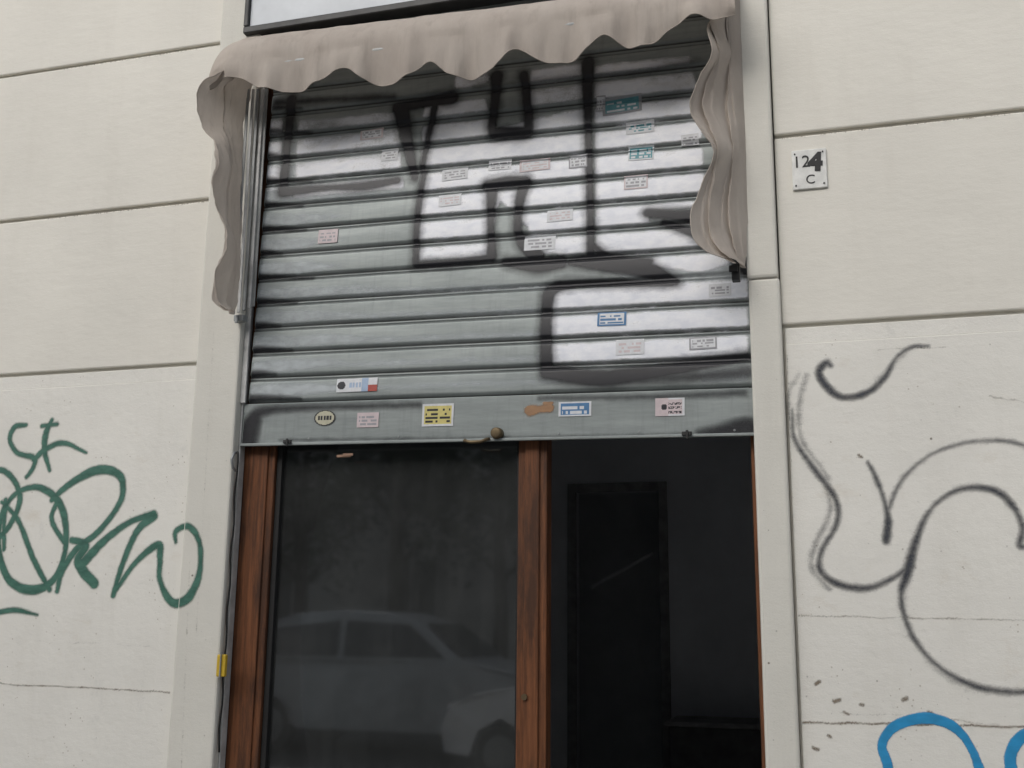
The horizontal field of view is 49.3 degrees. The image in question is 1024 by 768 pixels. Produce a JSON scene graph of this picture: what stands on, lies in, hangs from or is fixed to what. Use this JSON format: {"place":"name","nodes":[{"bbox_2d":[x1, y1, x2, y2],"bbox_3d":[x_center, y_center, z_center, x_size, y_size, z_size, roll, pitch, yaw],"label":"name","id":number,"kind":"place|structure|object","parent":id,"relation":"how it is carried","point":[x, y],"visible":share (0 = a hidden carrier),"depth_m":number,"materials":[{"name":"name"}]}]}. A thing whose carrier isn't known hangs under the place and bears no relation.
{"place":"outdoors","nodes":[
{"label":"outdoors","id":0,"kind":"place"},
{"bbox_2d":[664,716,761,767],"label":"shop counter","id":1,"kind":"object","parent":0,"point":[711,742],"visible":0.56,"depth_m":8.54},
{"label":"pavement","id":2,"kind":"structure","parent":0,"visible":0},
{"bbox_2d":[0,0,1023,767],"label":"shop building","id":3,"kind":"structure","parent":2,"relation":"on","point":[886,296],"depth_m":5.75,"materials":[{"name":"paint"}]},
{"bbox_2d":[216,652,227,677],"bbox_3d":[-1.407,1.361,5.407,0.048,0.120,0.035,-3,-13,16],"label":"cable clip","id":4,"kind":"object","parent":3,"relation":"attached to","point":[221,669],"visible":1,"depth_m":5.40,"materials":[{"name":"yellow plastic"}]},
{"bbox_2d":[218,451,238,752],"bbox_3d":[-1.403,1.058,5.525,0.018,1.462,0.010,-3,-13,16],"label":"cable","id":5,"kind":"object","parent":3,"relation":"attached to","point":[222,699],"visible":0.92,"depth_m":5.53,"materials":[{"name":"black rubber"}]},
{"bbox_2d":[230,451,236,471],"bbox_3d":[-1.399,0.389,5.623,0.024,0.108,0.048,-3,-13,16],"label":"jamb hook","id":6,"kind":"object","parent":3,"relation":"attached to","point":[231,461],"visible":1,"depth_m":5.61,"materials":[{"name":"grey metal"}]},
{"bbox_2d":[337,453,352,457],"bbox_3d":[-0.826,0.353,5.522,0.090,0.018,0.012,-3,-13,16],"label":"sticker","id":7,"kind":"object","parent":3,"relation":"attached to","point":[346,455],"visible":1,"depth_m":5.51,"materials":[{"name":"beige paper"}]},
{"bbox_2d":[243,0,521,35],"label":"signboard","id":8,"kind":"object","parent":3,"relation":"attached to","point":[265,17],"visible":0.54,"depth_m":6.03,"materials":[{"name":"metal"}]},
{"bbox_2d":[196,0,747,322],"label":"awning","id":9,"kind":"object","parent":3,"relation":"attached to","point":[472,45],"visible":1,"depth_m":5.49,"materials":[{"name":"fabric"}]},
{"bbox_2d":[225,88,765,767],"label":"shopfront","id":10,"kind":"object","parent":3,"relation":"on","point":[285,492],"visible":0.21,"depth_m":5.47,"materials":[{"name":"brown wood"}]},
{"bbox_2d":[239,0,753,446],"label":"roller shutter","id":11,"kind":"object","parent":3,"relation":"attached to","point":[516,223],"visible":0.94,"depth_m":5.54,"materials":[{"name":"metal"}]},
{"bbox_2d":[591,552,653,588],"bbox_3d":[0.972,1.647,9.866,0.571,0.321,0.031,-3,-13,16],"label":"handrail","id":12,"kind":"object","parent":3,"relation":"attached to","point":[623,569],"visible":1,"depth_m":9.85,"materials":[{"name":"metal"}]},
{"bbox_2d":[791,148,827,190],"bbox_3d":[1.369,-0.989,5.140,0.155,0.194,0.015,-3,-13,16],"label":"house number tile","id":13,"kind":"object","parent":3,"relation":"attached to","point":[809,168],"visible":1,"depth_m":5.13,"materials":[{"name":"white ceramic"}]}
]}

